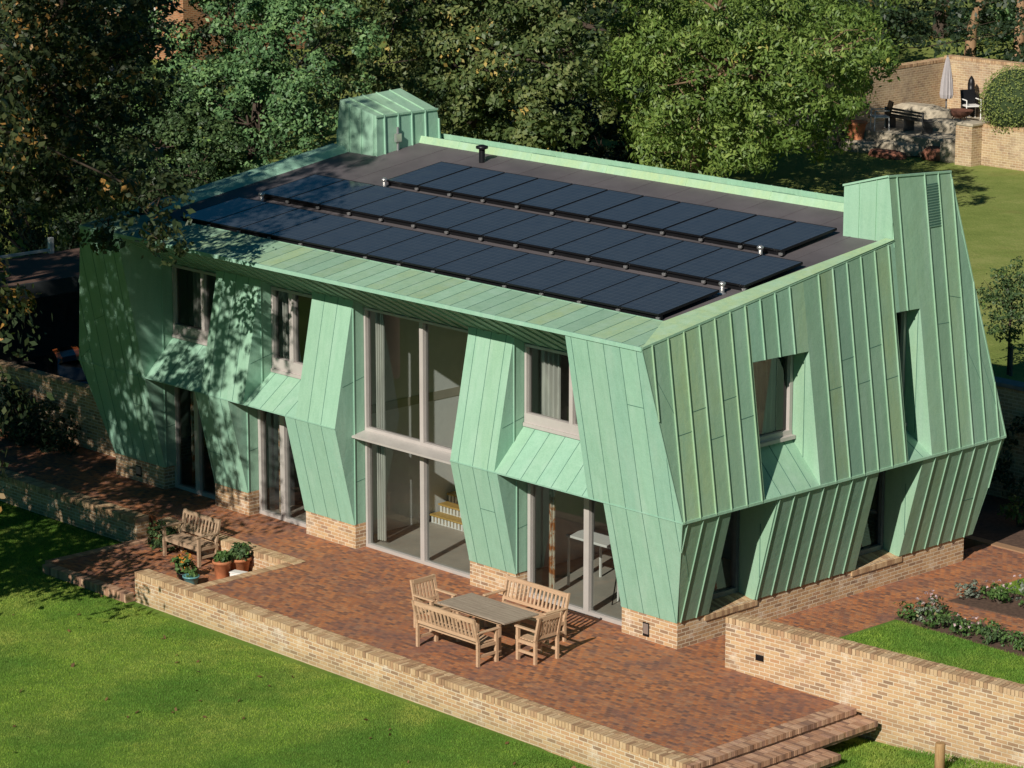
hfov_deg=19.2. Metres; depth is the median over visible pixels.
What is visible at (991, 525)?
soil bed
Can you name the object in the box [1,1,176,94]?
dark tree
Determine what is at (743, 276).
solar panel
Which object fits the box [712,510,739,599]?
window
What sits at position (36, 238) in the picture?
hedge shrub
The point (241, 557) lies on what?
potted plant
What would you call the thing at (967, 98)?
patio chair
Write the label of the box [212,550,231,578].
potted plant
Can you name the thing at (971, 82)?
chiminea
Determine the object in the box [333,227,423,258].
solar panel
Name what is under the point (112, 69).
parked car
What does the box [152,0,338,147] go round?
dark tree
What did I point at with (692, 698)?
terrace
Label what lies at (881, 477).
window
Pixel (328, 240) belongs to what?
solar panel
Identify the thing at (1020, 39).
woodland tree
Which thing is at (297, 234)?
solar panel
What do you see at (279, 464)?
curtain
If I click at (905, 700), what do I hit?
brick wall
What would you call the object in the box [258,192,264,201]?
roof vent
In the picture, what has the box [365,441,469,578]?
glazed door
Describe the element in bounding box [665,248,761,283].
solar panel
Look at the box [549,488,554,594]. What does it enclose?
curtain
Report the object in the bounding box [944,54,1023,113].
brick wall
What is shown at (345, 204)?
solar panel
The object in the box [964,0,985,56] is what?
woodland tree
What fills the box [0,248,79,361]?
carport
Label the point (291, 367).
window
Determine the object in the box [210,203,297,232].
solar panel
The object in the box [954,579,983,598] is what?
border plant
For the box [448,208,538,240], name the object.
solar panel
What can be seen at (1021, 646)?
border plant
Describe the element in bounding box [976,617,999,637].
border plant
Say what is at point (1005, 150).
brick wall
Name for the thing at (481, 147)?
roof pipe
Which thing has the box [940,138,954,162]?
garden rock
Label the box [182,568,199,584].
potted plant
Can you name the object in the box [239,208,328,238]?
solar panel
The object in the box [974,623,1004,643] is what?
border plant
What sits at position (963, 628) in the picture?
border plant
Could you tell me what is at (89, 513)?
brick wall
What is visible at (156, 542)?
shrub
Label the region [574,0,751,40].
woodland tree
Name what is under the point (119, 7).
dark tree
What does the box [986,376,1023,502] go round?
brick wall
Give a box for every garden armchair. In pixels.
[410,574,456,631]
[514,611,562,665]
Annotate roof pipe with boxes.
[476,144,487,162]
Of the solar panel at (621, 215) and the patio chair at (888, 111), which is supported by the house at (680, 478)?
the solar panel at (621, 215)
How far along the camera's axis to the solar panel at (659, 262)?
59.23 m
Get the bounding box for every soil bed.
[870,494,1023,548]
[894,609,1023,656]
[948,587,1023,618]
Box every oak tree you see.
[0,0,191,254]
[0,19,199,511]
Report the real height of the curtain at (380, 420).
4.900 m
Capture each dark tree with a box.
[0,0,196,202]
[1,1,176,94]
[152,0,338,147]
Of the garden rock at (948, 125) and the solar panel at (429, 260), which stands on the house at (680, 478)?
the solar panel at (429, 260)
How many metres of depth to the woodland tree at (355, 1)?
129.99 m
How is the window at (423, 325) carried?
in the house at (680, 478)
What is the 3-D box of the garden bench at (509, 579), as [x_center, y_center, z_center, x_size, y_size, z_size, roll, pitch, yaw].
[0.271,4.289,57.395,0.663,0.920,1.736,-12,18,-42]
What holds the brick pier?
on the ground at (990, 202)
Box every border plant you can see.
[893,600,922,622]
[911,590,941,621]
[920,595,950,614]
[920,609,948,629]
[937,611,970,631]
[949,613,981,637]
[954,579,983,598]
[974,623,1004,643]
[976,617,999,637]
[979,583,1007,599]
[983,579,1017,603]
[998,627,1023,649]
[1010,574,1023,600]
[1013,637,1023,650]
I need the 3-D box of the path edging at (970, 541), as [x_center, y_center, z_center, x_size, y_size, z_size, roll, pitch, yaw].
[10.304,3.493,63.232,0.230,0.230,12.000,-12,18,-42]
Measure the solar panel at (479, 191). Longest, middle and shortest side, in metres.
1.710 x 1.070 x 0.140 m
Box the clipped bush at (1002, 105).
[978,63,1023,133]
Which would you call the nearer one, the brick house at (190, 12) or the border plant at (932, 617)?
the border plant at (932, 617)
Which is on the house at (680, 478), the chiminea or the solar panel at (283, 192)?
the solar panel at (283, 192)
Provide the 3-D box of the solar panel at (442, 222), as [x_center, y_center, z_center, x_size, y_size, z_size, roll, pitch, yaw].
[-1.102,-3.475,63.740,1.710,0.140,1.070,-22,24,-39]
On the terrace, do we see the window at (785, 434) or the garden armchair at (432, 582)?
the garden armchair at (432, 582)
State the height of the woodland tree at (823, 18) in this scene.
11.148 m
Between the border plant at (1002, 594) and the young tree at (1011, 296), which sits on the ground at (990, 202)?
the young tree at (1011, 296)
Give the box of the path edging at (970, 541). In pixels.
[869,510,1023,553]
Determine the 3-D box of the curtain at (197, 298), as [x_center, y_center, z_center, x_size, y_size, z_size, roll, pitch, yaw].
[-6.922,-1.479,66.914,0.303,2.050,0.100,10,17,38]
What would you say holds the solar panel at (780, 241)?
on the house at (680, 478)
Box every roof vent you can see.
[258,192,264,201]
[381,178,386,186]
[717,281,726,294]
[757,245,763,253]
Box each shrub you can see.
[0,157,176,258]
[0,376,81,454]
[146,520,177,550]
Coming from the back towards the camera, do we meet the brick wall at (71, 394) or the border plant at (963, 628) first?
the brick wall at (71, 394)
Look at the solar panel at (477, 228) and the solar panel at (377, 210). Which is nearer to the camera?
the solar panel at (477, 228)
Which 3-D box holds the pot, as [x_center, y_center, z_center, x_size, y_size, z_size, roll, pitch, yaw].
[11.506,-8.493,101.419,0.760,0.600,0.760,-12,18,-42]
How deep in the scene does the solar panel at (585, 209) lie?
63.45 m
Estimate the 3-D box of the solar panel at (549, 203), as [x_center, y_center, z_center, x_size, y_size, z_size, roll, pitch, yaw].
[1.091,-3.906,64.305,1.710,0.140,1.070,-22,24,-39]
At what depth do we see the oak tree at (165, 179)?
59.65 m
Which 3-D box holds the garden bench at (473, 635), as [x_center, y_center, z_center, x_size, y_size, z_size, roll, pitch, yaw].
[-1.048,4.571,56.183,0.663,0.920,1.736,-12,18,-42]
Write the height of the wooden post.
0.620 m
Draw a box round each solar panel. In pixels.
[180,197,268,226]
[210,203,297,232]
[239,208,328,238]
[259,174,344,203]
[270,214,359,245]
[288,179,373,209]
[301,220,392,252]
[319,185,406,214]
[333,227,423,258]
[350,191,437,221]
[366,233,458,265]
[382,196,470,227]
[387,161,470,190]
[400,240,492,272]
[414,202,503,233]
[418,167,504,196]
[434,246,527,280]
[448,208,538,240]
[451,172,537,202]
[469,253,563,287]
[482,214,572,247]
[484,178,572,208]
[505,260,601,295]
[517,221,609,254]
[519,184,607,214]
[542,267,639,303]
[552,227,644,261]
[554,190,643,221]
[580,275,678,311]
[589,234,683,268]
[590,196,679,227]
[619,282,719,319]
[626,202,717,234]
[627,241,722,275]
[664,208,756,241]
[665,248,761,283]
[703,215,795,248]
[705,255,802,290]
[742,221,836,255]
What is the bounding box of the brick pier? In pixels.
[955,120,985,166]
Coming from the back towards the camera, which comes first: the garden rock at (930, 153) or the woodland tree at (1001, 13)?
the woodland tree at (1001, 13)
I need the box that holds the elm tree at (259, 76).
[148,0,392,180]
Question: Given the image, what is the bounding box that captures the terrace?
[0,422,1023,755]
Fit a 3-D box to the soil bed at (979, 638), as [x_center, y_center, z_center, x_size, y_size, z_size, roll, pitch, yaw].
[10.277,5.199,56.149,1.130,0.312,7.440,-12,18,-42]
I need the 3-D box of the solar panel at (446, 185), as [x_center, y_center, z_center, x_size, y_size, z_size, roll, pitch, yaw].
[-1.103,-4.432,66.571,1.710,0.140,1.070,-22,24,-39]
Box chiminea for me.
[962,76,980,116]
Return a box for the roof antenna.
[394,127,401,150]
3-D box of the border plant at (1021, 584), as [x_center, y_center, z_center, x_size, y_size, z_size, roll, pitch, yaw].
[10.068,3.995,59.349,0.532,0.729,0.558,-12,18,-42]
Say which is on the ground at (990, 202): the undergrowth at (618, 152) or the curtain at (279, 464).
the undergrowth at (618, 152)
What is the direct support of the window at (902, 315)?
in the house at (680, 478)
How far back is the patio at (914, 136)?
100.91 m
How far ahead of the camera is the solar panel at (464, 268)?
60.28 m
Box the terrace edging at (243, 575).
[197,562,291,587]
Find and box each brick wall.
[0,359,115,456]
[0,467,148,541]
[135,569,698,767]
[157,517,305,570]
[725,613,1023,767]
[801,57,945,152]
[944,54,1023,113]
[981,122,1023,170]
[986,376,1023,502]
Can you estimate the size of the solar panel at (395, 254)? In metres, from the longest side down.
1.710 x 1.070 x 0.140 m
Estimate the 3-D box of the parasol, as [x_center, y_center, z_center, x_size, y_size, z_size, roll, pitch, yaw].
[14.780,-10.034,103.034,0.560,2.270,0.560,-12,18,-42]
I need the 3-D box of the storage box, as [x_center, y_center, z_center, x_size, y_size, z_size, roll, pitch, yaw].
[-5.639,3.952,62.502,0.340,0.165,0.220,7,15,29]
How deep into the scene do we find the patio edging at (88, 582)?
62.90 m
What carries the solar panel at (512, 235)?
on the house at (680, 478)
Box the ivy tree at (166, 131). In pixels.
[20,65,254,225]
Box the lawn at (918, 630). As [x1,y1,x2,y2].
[839,578,1023,683]
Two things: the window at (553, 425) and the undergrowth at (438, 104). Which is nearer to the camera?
the window at (553, 425)
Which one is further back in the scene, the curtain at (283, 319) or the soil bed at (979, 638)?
the curtain at (283, 319)
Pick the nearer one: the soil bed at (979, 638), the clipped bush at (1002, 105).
the soil bed at (979, 638)
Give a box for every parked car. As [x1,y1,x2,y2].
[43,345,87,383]
[61,59,154,77]
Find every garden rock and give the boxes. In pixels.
[838,139,874,152]
[868,149,906,159]
[874,139,921,156]
[892,102,951,122]
[921,146,939,161]
[928,118,962,132]
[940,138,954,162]
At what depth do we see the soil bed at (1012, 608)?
59.27 m
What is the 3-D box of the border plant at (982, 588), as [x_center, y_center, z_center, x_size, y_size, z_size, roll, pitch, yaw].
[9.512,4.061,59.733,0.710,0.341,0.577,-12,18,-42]
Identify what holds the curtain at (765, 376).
hanging from the house at (680, 478)
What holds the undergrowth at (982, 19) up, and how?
on the ground at (990, 202)
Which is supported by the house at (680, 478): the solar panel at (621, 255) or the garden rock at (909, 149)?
the solar panel at (621, 255)
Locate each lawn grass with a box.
[0,503,586,767]
[827,739,1022,767]
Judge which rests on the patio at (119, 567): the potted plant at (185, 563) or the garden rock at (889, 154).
the potted plant at (185, 563)
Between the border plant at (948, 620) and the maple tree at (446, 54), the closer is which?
the border plant at (948, 620)
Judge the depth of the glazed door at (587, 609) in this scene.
58.59 m
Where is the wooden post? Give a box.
[934,741,945,767]
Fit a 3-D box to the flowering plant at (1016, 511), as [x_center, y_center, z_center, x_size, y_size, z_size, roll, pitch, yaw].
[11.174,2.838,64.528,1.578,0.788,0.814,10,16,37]
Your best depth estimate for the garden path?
58.53 m
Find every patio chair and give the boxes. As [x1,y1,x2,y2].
[870,100,893,130]
[960,89,981,119]
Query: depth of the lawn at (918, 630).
56.70 m
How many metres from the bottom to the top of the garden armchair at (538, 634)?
0.920 m
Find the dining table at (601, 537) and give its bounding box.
[566,525,619,600]
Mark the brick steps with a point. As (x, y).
(802, 742)
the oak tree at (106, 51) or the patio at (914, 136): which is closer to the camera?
the oak tree at (106, 51)
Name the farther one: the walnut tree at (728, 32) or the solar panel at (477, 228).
the walnut tree at (728, 32)
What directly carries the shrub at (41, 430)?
on the terrace
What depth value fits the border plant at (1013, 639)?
56.70 m
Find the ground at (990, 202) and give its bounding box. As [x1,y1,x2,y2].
[0,0,1023,767]
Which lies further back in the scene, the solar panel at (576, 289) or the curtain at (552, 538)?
the curtain at (552, 538)
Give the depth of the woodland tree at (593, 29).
111.57 m
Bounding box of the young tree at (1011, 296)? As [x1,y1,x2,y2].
[976,256,1023,375]
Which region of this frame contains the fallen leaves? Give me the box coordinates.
[10,588,575,767]
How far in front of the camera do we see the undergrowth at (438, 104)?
106.15 m
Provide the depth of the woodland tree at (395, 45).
120.52 m
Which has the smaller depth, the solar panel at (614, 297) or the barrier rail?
the solar panel at (614, 297)
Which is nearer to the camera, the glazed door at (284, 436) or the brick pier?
the glazed door at (284, 436)
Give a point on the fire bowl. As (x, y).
(960, 113)
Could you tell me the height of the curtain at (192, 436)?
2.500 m
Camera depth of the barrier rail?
80.63 m
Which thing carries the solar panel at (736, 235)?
on the house at (680, 478)
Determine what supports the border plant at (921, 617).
on the soil bed at (979, 638)
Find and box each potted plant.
[170,551,197,580]
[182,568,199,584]
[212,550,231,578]
[228,541,252,571]
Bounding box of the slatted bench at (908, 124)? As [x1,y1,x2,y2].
[884,106,933,134]
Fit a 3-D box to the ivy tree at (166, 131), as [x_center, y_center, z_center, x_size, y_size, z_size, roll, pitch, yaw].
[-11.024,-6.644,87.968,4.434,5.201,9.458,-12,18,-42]
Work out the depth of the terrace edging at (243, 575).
61.20 m
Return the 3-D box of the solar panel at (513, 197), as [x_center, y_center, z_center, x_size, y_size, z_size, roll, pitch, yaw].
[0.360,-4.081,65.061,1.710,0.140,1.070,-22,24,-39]
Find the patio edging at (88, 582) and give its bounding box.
[42,537,147,602]
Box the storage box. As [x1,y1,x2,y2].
[229,570,246,575]
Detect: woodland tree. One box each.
[308,0,409,46]
[357,0,617,72]
[442,0,733,110]
[562,0,902,109]
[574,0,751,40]
[762,0,902,39]
[858,0,1016,43]
[958,0,1016,40]
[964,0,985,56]
[1014,0,1023,54]
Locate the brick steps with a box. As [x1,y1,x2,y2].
[687,704,877,767]
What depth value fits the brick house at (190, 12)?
124.84 m
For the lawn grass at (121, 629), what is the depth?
55.69 m
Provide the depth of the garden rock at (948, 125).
101.08 m
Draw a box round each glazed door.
[174,386,214,498]
[258,409,305,527]
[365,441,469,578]
[527,483,621,625]
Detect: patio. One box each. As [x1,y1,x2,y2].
[52,543,249,600]
[739,110,988,156]
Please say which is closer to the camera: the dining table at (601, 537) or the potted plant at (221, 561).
the dining table at (601, 537)
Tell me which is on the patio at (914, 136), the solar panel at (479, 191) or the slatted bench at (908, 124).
the slatted bench at (908, 124)
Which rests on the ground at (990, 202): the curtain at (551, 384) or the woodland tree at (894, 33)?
the woodland tree at (894, 33)
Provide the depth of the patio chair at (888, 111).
101.33 m
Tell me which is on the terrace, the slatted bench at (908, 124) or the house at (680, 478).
the house at (680, 478)
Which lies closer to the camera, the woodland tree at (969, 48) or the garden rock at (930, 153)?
the garden rock at (930, 153)
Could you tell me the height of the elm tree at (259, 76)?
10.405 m
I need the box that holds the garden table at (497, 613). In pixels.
[437,593,538,655]
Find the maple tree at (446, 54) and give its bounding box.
[305,0,623,153]
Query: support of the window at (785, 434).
in the house at (680, 478)
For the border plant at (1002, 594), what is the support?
on the soil bed at (1012, 608)
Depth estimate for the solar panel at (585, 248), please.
60.70 m
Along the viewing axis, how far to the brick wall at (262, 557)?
63.08 m
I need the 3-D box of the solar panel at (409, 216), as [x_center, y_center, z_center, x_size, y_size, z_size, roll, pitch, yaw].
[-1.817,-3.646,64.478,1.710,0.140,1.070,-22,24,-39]
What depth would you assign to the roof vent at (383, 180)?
66.97 m
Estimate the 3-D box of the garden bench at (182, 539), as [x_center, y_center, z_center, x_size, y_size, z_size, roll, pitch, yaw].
[-6.762,3.242,63.889,0.663,0.920,1.266,-12,18,-42]
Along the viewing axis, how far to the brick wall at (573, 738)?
55.59 m
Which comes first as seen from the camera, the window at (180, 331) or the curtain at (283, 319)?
the curtain at (283, 319)
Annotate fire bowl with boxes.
[950,108,973,119]
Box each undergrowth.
[309,36,648,138]
[503,97,679,165]
[585,0,1023,66]
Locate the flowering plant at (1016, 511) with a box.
[997,495,1023,526]
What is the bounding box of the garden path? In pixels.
[935,601,1023,633]
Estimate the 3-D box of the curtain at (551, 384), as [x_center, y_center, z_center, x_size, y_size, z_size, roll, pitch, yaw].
[0.762,0.356,59.011,0.457,2.050,0.100,10,16,35]
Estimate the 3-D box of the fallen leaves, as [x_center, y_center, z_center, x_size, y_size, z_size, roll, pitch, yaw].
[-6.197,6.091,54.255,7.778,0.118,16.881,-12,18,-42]
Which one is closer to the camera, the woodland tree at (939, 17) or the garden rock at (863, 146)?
the garden rock at (863, 146)
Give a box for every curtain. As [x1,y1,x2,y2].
[190,391,195,484]
[193,272,201,328]
[278,415,280,510]
[279,291,288,358]
[375,312,385,540]
[542,350,560,418]
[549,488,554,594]
[753,358,776,434]
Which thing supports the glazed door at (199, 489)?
in the house at (680, 478)
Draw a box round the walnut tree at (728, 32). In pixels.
[589,0,908,178]
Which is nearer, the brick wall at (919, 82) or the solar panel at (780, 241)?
the solar panel at (780, 241)
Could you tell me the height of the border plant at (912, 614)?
0.437 m
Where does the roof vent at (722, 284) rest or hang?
on the house at (680, 478)
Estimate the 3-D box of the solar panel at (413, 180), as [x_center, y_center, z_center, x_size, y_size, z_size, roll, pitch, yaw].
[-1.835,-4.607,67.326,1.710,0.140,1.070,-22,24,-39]
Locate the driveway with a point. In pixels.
(36, 363)
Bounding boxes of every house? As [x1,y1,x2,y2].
[78,88,1006,648]
[110,0,307,59]
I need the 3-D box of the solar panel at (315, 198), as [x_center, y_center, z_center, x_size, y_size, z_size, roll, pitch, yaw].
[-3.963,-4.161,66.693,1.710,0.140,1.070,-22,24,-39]
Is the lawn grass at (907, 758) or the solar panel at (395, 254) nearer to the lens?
the lawn grass at (907, 758)
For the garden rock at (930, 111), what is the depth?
102.93 m
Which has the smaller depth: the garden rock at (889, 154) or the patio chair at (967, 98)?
the garden rock at (889, 154)
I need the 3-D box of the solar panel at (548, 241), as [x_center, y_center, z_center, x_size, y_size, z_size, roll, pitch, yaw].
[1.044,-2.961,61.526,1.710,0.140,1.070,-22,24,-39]
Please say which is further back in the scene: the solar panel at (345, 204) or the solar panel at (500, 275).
the solar panel at (345, 204)
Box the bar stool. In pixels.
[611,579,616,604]
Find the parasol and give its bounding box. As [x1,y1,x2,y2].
[940,55,952,107]
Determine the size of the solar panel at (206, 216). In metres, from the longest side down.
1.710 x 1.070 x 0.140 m
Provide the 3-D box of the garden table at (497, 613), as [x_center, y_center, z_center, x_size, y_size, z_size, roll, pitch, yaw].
[-0.452,4.542,56.697,0.880,0.743,1.840,-12,18,-42]
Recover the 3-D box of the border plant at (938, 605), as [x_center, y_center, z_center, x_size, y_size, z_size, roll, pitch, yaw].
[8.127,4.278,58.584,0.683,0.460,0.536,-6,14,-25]
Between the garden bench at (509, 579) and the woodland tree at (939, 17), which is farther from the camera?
the woodland tree at (939, 17)
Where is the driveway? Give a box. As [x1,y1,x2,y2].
[1,259,203,437]
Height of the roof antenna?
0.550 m
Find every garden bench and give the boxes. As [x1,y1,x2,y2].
[160,508,220,566]
[411,600,499,666]
[483,574,570,643]
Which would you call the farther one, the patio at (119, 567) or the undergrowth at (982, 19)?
the undergrowth at (982, 19)
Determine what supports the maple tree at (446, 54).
on the ground at (990, 202)
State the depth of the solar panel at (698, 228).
61.19 m
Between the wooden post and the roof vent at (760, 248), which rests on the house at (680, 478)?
the roof vent at (760, 248)
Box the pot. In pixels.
[846,120,866,139]
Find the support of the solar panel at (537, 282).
on the house at (680, 478)
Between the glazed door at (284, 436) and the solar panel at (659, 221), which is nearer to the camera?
the solar panel at (659, 221)
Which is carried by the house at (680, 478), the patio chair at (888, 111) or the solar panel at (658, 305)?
the solar panel at (658, 305)
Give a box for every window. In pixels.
[172,264,215,345]
[271,286,311,378]
[363,307,467,452]
[523,343,579,439]
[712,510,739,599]
[759,355,795,446]
[859,471,884,555]
[898,311,906,425]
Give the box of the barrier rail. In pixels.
[0,237,53,258]

